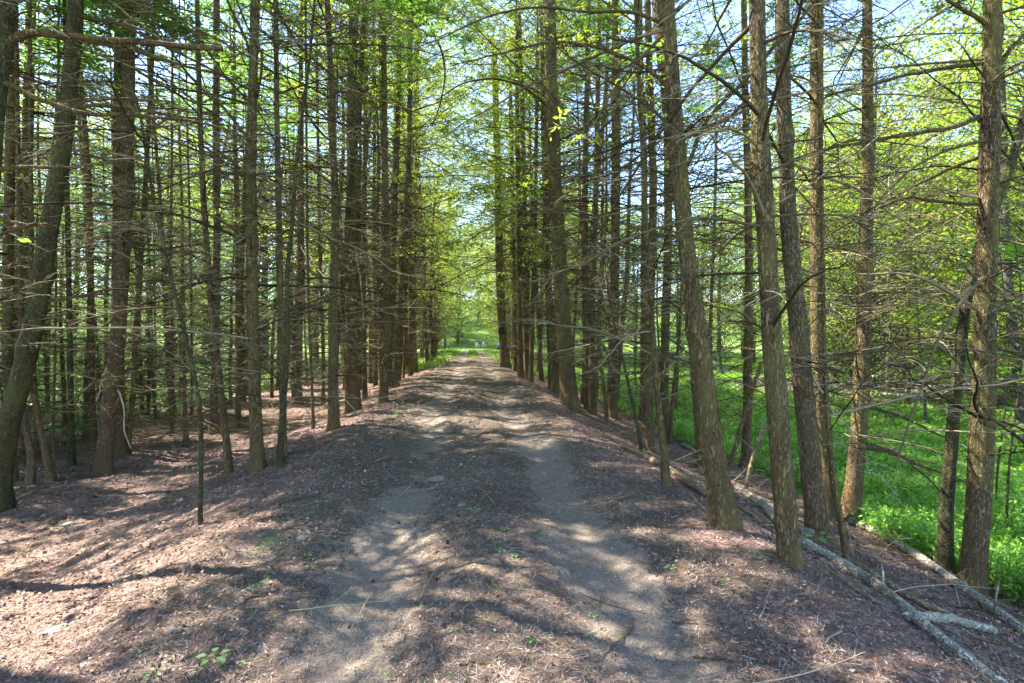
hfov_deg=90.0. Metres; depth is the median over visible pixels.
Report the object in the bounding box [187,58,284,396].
spruce tree
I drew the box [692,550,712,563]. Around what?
fallen twig
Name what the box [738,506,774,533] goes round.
fallen log
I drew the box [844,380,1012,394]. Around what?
driftwood log
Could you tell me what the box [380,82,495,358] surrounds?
spruce tree
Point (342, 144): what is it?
spruce tree
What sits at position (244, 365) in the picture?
spruce tree
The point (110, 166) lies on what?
spruce tree
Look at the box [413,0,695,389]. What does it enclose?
spruce tree
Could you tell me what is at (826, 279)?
hemlock tree
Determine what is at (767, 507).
fallen log
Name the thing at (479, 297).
broadleaf tree
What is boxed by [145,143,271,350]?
broadleaf tree
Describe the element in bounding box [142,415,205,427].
fallen log
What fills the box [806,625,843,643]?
fallen twig
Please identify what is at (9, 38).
spruce tree
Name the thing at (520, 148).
spruce tree
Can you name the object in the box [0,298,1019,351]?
lawn
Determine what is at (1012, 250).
maple sapling
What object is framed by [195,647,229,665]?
seedling
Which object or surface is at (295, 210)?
spruce tree
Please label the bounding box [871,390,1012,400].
driftwood log
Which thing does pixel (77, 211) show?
broadleaf tree
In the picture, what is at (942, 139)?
broadleaf tree
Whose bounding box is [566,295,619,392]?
leaning pole
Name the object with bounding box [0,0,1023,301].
sky
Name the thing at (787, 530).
spruce tree
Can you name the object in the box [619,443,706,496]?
fallen log
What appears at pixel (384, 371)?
spruce tree
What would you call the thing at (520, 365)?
spruce tree
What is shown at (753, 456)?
leaning pole
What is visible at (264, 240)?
spruce tree
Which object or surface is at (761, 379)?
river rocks
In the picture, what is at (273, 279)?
broadleaf tree
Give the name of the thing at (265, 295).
broadleaf tree
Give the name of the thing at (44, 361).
hemlock tree
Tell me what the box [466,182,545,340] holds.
broadleaf tree
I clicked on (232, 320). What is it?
hemlock tree
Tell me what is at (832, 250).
broadleaf tree
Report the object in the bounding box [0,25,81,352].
broadleaf tree
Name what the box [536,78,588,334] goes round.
spruce tree
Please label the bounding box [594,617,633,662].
fallen twig
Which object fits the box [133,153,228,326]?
broadleaf tree
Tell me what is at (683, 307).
broadleaf tree
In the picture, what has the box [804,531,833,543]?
seedling
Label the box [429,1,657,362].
spruce tree
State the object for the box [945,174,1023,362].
broadleaf tree
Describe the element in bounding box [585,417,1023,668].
bank twigs
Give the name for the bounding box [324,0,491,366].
spruce tree
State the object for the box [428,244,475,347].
broadleaf tree
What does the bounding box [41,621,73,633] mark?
stone
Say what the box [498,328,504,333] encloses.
trail sign
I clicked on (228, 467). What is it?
spruce tree
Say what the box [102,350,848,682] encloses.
road
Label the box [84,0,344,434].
spruce tree
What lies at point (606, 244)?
broadleaf tree
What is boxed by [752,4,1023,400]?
broadleaf tree
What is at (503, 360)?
spruce tree
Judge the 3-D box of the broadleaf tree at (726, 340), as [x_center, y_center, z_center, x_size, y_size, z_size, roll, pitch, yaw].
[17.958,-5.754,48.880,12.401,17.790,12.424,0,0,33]
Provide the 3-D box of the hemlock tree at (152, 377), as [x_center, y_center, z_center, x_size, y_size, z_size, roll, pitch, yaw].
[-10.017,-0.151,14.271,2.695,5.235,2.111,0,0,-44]
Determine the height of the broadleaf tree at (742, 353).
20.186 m
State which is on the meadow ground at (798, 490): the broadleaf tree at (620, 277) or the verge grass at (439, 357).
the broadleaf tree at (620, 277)
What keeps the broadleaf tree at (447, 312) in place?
on the lawn at (467, 340)
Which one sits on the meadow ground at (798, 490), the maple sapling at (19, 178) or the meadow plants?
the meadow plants
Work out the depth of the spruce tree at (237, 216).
15.55 m
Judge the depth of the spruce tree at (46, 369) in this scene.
17.05 m
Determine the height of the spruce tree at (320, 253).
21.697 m
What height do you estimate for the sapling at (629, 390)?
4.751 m
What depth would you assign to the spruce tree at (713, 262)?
19.96 m
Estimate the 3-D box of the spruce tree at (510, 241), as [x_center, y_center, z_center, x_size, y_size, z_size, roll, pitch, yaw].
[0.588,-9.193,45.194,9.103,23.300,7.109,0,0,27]
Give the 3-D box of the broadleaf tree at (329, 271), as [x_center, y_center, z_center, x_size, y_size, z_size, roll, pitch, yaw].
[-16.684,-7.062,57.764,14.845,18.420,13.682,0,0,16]
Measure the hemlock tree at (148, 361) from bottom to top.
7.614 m
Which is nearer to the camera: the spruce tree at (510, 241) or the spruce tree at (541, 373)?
the spruce tree at (541, 373)
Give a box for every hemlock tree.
[0,115,102,356]
[0,150,83,376]
[0,164,85,411]
[0,199,97,457]
[28,138,148,440]
[28,185,110,435]
[40,122,189,392]
[49,161,205,387]
[73,139,210,397]
[83,191,209,414]
[95,152,196,395]
[100,137,234,373]
[124,242,199,426]
[165,183,277,403]
[196,181,275,382]
[200,229,273,380]
[259,217,318,371]
[261,258,304,387]
[607,243,671,385]
[623,222,688,378]
[639,240,711,409]
[669,224,754,388]
[732,206,790,381]
[783,234,873,374]
[830,171,970,403]
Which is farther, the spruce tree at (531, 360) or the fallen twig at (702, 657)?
the spruce tree at (531, 360)
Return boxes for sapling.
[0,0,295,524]
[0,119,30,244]
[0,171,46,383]
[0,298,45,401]
[539,204,664,451]
[827,200,1018,422]
[952,240,1023,533]
[959,224,1023,497]
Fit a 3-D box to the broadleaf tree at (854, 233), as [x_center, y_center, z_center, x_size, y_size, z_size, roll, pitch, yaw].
[21.624,-5.094,32.349,11.471,16.671,11.643,0,0,9]
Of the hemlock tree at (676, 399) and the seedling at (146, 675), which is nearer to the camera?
the seedling at (146, 675)
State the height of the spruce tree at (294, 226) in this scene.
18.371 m
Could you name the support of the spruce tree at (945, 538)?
on the ground at (324, 454)
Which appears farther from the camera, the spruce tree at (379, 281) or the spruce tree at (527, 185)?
the spruce tree at (527, 185)
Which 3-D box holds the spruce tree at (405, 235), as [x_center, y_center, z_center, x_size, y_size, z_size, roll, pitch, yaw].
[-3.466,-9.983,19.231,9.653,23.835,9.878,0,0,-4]
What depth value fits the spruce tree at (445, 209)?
34.94 m
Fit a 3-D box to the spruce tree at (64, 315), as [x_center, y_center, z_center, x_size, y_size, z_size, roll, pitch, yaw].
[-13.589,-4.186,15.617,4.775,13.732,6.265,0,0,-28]
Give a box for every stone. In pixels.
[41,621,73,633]
[62,521,75,526]
[170,626,182,632]
[297,534,306,541]
[428,475,444,481]
[555,566,569,575]
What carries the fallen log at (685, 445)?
on the ground at (324, 454)
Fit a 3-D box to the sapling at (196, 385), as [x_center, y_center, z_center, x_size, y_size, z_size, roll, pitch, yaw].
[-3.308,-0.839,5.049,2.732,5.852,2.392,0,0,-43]
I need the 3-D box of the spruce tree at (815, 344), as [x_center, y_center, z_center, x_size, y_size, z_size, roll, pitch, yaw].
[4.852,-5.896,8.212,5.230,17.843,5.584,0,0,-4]
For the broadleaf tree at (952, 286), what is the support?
on the meadow ground at (798, 490)
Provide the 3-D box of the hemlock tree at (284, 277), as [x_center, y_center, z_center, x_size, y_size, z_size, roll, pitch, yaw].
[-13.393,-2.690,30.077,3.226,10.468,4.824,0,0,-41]
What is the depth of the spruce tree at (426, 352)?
33.71 m
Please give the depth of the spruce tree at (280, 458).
7.11 m
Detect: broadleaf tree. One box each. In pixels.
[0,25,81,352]
[0,85,152,353]
[0,94,48,309]
[0,207,94,309]
[42,100,228,332]
[57,218,151,332]
[91,78,242,341]
[97,171,234,362]
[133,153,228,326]
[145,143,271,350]
[150,137,274,355]
[153,33,346,368]
[174,202,240,355]
[205,164,328,357]
[265,139,372,359]
[268,220,339,354]
[269,217,343,328]
[294,161,390,336]
[294,217,379,337]
[370,189,473,356]
[397,172,474,342]
[416,251,465,339]
[417,180,488,335]
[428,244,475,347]
[434,245,489,343]
[448,222,495,337]
[462,238,495,325]
[463,240,491,320]
[465,208,553,347]
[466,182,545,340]
[469,239,497,331]
[473,248,497,327]
[484,239,544,326]
[507,169,607,348]
[527,186,599,339]
[551,204,640,351]
[569,201,662,349]
[571,200,637,334]
[598,212,674,353]
[655,187,757,358]
[655,229,717,352]
[658,240,739,343]
[672,180,782,371]
[700,181,782,359]
[704,93,883,347]
[704,211,803,362]
[720,169,886,378]
[721,143,853,348]
[743,143,850,343]
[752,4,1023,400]
[753,115,907,379]
[754,105,963,379]
[805,137,967,356]
[806,59,976,346]
[807,125,1018,386]
[830,191,969,379]
[831,0,1023,406]
[845,24,1023,370]
[877,0,1023,317]
[879,154,1023,405]
[885,0,1023,354]
[896,178,971,335]
[917,103,1023,346]
[936,117,1023,380]
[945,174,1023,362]
[953,88,1023,290]
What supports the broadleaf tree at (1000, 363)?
on the meadow ground at (798, 490)
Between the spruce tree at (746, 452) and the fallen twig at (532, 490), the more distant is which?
the spruce tree at (746, 452)
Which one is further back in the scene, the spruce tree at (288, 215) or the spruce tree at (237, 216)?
the spruce tree at (288, 215)
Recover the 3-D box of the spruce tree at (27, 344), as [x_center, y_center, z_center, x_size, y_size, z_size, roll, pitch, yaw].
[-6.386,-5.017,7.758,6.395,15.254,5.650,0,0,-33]
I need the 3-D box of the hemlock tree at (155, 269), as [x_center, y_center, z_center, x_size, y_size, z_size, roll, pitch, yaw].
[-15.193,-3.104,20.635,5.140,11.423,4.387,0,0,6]
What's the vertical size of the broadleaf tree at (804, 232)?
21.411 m
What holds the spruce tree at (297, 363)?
on the ground at (324, 454)
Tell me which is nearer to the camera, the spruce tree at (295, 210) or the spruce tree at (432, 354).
the spruce tree at (295, 210)
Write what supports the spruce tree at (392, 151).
on the ground at (324, 454)
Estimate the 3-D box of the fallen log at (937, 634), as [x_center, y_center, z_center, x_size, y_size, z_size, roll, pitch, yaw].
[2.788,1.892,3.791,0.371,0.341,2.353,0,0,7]
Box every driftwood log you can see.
[788,370,894,392]
[829,390,930,397]
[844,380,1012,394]
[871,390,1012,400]
[893,374,968,387]
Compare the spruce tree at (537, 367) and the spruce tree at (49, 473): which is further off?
the spruce tree at (537, 367)
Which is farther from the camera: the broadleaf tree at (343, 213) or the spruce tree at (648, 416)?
the broadleaf tree at (343, 213)
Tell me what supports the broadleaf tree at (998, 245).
on the meadow ground at (798, 490)
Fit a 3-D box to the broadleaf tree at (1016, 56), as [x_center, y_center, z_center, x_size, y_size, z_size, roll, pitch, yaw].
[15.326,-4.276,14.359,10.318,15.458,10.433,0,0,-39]
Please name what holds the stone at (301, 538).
on the road
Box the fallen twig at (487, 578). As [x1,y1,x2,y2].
[473,565,503,592]
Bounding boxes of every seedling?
[143,667,164,677]
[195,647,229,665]
[526,636,538,643]
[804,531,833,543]
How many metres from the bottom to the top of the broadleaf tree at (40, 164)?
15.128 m
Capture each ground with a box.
[0,318,1023,682]
[535,350,1021,580]
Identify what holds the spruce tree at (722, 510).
on the ground at (324, 454)
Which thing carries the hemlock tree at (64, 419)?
on the ground at (324, 454)
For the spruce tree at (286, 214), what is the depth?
32.85 m
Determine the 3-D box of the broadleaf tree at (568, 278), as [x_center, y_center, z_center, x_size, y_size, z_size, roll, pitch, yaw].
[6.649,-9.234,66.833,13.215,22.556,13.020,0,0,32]
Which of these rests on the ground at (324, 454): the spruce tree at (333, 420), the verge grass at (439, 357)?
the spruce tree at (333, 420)
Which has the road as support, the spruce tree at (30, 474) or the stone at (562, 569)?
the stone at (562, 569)
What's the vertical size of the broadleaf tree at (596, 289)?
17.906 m
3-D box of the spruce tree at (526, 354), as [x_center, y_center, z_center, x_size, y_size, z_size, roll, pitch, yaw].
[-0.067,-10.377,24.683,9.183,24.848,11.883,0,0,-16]
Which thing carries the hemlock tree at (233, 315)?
on the ground at (324, 454)
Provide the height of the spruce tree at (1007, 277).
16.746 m
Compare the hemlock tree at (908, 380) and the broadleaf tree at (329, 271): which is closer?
the hemlock tree at (908, 380)
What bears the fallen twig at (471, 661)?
on the road
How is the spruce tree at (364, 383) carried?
on the ground at (324, 454)
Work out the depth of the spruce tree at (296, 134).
29.88 m
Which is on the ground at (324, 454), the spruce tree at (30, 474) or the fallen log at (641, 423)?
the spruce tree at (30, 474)
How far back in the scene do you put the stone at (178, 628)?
2.83 m
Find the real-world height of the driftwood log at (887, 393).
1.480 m
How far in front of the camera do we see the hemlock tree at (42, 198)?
23.55 m
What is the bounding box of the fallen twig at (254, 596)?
[244,589,281,600]
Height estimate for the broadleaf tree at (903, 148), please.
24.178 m
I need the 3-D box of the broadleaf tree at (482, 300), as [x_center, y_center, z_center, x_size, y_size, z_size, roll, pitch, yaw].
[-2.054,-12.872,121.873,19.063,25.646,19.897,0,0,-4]
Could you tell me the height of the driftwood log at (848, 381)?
1.540 m
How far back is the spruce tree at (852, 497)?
8.02 m
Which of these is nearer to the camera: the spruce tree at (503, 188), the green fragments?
the green fragments
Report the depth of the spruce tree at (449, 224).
28.70 m
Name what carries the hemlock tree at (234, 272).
on the ground at (324, 454)
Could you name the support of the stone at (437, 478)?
on the road
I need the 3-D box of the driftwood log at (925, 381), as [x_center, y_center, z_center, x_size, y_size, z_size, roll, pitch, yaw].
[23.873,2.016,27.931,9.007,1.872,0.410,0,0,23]
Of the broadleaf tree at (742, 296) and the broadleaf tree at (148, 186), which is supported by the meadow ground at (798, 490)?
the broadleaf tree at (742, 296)
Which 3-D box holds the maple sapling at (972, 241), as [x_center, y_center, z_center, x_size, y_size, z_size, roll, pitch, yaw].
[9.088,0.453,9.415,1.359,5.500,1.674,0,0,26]
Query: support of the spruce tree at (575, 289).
on the meadow ground at (798, 490)
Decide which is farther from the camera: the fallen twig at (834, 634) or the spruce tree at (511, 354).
the spruce tree at (511, 354)
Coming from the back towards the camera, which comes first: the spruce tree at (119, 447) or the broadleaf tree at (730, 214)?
the broadleaf tree at (730, 214)
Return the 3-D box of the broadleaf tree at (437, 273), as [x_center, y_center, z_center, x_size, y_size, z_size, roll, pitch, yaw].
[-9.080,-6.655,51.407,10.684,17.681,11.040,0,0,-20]
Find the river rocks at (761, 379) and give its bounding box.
[669,376,968,401]
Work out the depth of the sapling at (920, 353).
18.40 m
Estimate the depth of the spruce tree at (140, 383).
17.18 m
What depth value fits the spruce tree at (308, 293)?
10.60 m
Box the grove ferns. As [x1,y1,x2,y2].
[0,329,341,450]
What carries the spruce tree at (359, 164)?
on the ground at (324, 454)
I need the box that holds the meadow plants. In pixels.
[535,327,1023,606]
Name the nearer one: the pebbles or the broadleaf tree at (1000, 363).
the pebbles
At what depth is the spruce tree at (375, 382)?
23.83 m
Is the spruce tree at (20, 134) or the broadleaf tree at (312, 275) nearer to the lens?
the spruce tree at (20, 134)
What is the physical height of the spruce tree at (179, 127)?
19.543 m
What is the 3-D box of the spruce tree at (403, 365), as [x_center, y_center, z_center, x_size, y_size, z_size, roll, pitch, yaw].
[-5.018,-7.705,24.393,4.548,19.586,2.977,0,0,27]
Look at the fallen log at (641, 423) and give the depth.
16.84 m
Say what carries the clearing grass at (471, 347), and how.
on the lawn at (467, 340)
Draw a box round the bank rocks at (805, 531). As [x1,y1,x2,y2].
[799,527,1002,590]
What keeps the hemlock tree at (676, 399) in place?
on the meadow ground at (798, 490)
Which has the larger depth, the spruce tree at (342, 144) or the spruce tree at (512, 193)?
the spruce tree at (512, 193)
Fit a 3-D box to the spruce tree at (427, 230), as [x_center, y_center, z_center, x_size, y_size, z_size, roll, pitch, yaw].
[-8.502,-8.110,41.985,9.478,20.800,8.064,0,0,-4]
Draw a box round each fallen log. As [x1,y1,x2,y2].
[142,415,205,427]
[196,405,244,418]
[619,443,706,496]
[624,405,654,435]
[681,442,695,453]
[734,485,774,522]
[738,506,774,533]
[800,535,1007,682]
[801,543,881,606]
[847,517,1023,636]
[859,565,949,613]
[902,606,997,633]
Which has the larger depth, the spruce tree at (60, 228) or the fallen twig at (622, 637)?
the spruce tree at (60, 228)
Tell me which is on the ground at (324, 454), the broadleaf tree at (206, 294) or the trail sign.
the broadleaf tree at (206, 294)
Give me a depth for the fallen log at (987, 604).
5.51 m
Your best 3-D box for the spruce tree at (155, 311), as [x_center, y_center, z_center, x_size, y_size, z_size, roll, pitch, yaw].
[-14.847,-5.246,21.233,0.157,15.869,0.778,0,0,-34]
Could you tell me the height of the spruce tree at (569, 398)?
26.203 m
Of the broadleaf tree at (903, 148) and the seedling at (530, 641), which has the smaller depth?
the seedling at (530, 641)
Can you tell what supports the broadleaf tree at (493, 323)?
on the ground at (324, 454)
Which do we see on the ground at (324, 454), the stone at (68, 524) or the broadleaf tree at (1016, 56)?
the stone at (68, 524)
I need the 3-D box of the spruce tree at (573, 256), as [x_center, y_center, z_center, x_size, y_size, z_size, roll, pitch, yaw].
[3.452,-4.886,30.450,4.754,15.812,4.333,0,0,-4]
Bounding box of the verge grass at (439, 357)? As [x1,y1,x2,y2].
[367,347,579,379]
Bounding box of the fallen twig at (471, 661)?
[459,660,491,666]
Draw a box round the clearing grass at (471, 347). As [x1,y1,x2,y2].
[307,345,675,351]
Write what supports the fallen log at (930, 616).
on the ground at (324, 454)
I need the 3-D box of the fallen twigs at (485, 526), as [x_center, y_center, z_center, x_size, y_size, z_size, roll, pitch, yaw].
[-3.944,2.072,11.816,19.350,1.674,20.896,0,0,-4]
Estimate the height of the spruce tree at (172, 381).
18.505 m
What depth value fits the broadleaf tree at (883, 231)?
45.59 m
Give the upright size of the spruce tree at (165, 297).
18.049 m
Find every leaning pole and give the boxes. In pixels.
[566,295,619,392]
[728,361,762,468]
[744,420,766,488]
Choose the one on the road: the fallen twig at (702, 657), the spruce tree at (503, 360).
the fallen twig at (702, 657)
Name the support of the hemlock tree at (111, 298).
on the ground at (324, 454)
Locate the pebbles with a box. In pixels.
[248,419,805,682]
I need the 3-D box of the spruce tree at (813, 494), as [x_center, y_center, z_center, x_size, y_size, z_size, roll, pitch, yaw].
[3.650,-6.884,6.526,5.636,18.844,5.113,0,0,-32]
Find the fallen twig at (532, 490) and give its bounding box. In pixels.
[529,484,540,499]
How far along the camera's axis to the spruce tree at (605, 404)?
13.46 m
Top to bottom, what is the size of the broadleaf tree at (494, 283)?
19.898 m
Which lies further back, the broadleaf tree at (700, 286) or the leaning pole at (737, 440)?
the broadleaf tree at (700, 286)
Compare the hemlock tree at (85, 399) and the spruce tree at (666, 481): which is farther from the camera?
the hemlock tree at (85, 399)
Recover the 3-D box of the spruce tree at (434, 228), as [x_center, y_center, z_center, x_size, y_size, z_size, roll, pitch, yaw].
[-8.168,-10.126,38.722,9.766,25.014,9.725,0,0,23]
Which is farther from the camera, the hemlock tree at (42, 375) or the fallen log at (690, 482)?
the hemlock tree at (42, 375)
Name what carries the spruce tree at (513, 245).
on the ground at (324, 454)
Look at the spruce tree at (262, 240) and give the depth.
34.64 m
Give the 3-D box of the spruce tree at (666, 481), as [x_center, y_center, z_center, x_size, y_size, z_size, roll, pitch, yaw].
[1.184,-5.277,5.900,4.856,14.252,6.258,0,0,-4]
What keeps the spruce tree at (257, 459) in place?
on the ground at (324, 454)
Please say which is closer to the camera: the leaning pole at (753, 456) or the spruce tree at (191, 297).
the leaning pole at (753, 456)
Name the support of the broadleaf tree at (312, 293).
on the ground at (324, 454)
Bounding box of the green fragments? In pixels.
[0,401,1022,682]
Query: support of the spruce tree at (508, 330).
on the ground at (324, 454)
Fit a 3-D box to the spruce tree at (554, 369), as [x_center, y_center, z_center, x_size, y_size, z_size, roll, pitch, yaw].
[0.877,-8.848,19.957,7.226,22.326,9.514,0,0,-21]
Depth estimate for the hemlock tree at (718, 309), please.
24.65 m
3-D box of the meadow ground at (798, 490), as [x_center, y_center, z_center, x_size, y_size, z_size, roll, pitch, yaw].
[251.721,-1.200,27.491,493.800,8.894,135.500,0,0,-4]
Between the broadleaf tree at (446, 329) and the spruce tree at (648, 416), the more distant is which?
the broadleaf tree at (446, 329)
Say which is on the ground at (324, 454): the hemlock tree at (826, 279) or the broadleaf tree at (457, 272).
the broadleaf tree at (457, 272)
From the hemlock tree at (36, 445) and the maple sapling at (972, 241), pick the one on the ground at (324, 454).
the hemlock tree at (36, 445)
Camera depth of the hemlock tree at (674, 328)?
35.89 m
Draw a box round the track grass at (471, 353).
[468,350,478,357]
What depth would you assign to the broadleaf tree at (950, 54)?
25.65 m
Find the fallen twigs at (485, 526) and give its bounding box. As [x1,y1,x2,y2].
[1,372,1023,682]
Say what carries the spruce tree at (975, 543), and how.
on the ground at (324, 454)
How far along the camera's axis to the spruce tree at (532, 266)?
22.13 m
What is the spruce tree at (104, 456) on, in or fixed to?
on the ground at (324, 454)
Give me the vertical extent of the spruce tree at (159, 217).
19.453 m
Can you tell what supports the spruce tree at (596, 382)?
on the ground at (324, 454)
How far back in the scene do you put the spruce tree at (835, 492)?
5.08 m
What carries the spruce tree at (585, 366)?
on the ground at (324, 454)
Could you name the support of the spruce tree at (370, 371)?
on the ground at (324, 454)
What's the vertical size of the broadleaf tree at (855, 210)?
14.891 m
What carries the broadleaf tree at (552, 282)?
on the meadow ground at (798, 490)
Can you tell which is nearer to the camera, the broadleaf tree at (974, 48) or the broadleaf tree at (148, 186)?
the broadleaf tree at (974, 48)
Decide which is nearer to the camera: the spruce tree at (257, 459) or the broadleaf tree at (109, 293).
the spruce tree at (257, 459)
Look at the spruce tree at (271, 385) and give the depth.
20.90 m
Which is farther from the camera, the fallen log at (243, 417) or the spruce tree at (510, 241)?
the spruce tree at (510, 241)
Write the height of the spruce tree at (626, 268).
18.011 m
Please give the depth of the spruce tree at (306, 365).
27.32 m
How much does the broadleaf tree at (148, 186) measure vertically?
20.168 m
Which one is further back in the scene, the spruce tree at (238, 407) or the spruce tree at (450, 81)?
the spruce tree at (450, 81)
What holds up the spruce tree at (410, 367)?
on the ground at (324, 454)
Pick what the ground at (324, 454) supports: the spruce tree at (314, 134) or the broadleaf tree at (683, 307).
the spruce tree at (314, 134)
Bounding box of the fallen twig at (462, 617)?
[460,600,474,638]
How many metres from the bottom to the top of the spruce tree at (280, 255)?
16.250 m
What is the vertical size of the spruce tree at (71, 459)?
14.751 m
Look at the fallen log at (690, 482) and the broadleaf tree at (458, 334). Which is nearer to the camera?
the fallen log at (690, 482)
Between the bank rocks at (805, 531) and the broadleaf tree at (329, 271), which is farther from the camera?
the broadleaf tree at (329, 271)
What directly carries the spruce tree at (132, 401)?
on the ground at (324, 454)
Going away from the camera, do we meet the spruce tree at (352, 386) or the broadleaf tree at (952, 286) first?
the spruce tree at (352, 386)
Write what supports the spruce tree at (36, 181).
on the ground at (324, 454)
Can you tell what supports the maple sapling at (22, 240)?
on the ground at (324, 454)
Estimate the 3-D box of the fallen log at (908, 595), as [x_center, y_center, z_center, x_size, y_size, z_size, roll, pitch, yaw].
[3.385,2.136,4.421,0.213,0.162,0.720,0,0,-21]
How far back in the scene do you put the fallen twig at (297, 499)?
5.16 m
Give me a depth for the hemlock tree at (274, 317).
20.23 m
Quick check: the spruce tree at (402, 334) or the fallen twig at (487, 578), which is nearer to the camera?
the fallen twig at (487, 578)
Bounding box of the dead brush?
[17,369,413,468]
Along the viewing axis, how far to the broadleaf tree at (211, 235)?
42.55 m
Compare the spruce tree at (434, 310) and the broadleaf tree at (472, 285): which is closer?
the spruce tree at (434, 310)
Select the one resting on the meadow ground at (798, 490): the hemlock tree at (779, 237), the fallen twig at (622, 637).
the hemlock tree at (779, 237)
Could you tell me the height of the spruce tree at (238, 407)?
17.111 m
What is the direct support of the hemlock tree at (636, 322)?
on the meadow ground at (798, 490)
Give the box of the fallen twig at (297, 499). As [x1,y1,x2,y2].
[279,495,319,504]
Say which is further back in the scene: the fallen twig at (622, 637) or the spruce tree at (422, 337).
the spruce tree at (422, 337)
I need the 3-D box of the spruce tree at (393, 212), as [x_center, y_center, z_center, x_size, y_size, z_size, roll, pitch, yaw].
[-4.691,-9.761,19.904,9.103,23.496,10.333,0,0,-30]
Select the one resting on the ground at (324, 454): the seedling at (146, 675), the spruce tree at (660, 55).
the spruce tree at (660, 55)
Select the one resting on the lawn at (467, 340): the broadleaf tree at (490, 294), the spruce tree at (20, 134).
the broadleaf tree at (490, 294)
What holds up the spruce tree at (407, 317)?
on the ground at (324, 454)
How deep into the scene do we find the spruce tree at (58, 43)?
9.13 m
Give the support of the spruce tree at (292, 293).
on the ground at (324, 454)
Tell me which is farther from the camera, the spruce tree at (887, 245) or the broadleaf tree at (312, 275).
the broadleaf tree at (312, 275)
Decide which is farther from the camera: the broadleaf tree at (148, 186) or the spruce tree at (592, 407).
the broadleaf tree at (148, 186)
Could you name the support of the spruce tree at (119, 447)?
on the ground at (324, 454)
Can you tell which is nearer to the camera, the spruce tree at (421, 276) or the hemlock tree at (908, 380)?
the hemlock tree at (908, 380)
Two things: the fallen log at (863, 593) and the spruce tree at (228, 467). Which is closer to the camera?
the fallen log at (863, 593)
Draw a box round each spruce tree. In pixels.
[0,0,196,455]
[0,0,196,465]
[0,0,205,477]
[0,0,211,481]
[0,0,220,485]
[0,0,236,482]
[0,0,262,309]
[0,0,275,476]
[0,0,325,512]
[0,0,407,475]
[0,0,490,473]
[0,2,109,412]
[0,3,56,373]
[0,9,199,449]
[1,0,152,420]
[1,62,108,349]
[2,0,281,457]
[9,0,501,456]
[24,5,308,453]
[27,0,523,469]
[33,15,109,375]
[58,5,197,394]
[74,47,221,414]
[74,110,186,413]
[81,8,234,417]
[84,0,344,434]
[102,0,340,398]
[132,217,209,440]
[134,0,479,404]
[135,0,436,428]
[139,0,472,430]
[142,0,342,426]
[152,154,156,394]
[169,1,174,433]
[178,0,183,401]
[184,0,192,418]
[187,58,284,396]
[190,0,471,386]
[197,1,276,402]
[209,119,294,354]
[223,0,341,370]
[223,0,468,413]
[225,89,275,360]
[227,0,372,405]
[257,0,547,387]
[258,0,518,399]
[258,2,336,396]
[259,0,494,413]
[261,73,316,389]
[261,110,328,375]
[262,10,483,390]
[262,93,318,358]
[268,110,306,370]
[269,0,544,386]
[269,9,289,397]
[272,0,502,404]
[282,0,485,385]
[282,1,470,383]
[283,3,471,369]
[290,67,296,386]
[291,0,528,380]
[304,247,308,383]
[305,0,443,389]
[305,1,487,360]
[305,61,377,390]
[308,4,374,374]
[313,0,496,376]
[317,48,493,356]
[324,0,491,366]
[326,0,511,358]
[328,1,501,372]
[361,98,380,383]
[367,2,493,364]
[368,41,479,364]
[368,117,465,353]
[369,0,580,368]
[377,0,621,378]
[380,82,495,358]
[389,0,793,409]
[389,125,422,368]
[390,75,493,360]
[395,10,451,377]
[397,118,466,355]
[398,156,423,365]
[410,0,948,531]
[411,0,677,382]
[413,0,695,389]
[416,131,461,359]
[417,127,489,354]
[420,0,809,414]
[425,0,638,379]
[425,0,733,412]
[428,0,630,344]
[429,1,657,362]
[437,0,603,371]
[440,113,541,345]
[442,0,662,392]
[447,0,894,486]
[455,142,530,355]
[456,0,600,381]
[461,27,571,361]
[462,2,588,350]
[462,102,590,370]
[465,118,541,349]
[466,53,577,359]
[470,0,571,346]
[471,0,663,392]
[475,0,858,436]
[484,0,809,419]
[502,59,725,422]
[504,0,759,452]
[509,0,644,404]
[514,0,834,501]
[521,0,748,420]
[521,0,974,545]
[529,30,622,387]
[533,0,976,569]
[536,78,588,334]
[537,120,601,373]
[563,15,637,399]
[567,119,606,359]
[573,231,834,443]
[578,0,660,402]
[580,0,1023,560]
[618,0,970,469]
[645,0,1023,520]
[658,34,759,386]
[661,0,1023,522]
[723,0,1023,595]
[732,0,1023,572]
[854,139,934,392]
[895,0,1023,443]
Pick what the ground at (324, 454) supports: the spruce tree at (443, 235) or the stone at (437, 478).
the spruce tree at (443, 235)
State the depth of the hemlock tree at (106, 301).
15.99 m
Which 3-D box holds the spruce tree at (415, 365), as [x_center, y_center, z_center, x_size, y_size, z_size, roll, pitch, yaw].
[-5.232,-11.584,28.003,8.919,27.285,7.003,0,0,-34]
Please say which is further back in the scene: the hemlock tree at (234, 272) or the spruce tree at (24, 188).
the hemlock tree at (234, 272)
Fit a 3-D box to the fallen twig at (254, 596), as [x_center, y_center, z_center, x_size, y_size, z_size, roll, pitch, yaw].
[-1.540,1.602,3.206,0.143,0.056,0.218,0,0,27]
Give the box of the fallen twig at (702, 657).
[692,646,742,661]
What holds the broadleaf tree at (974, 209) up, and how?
on the meadow ground at (798, 490)

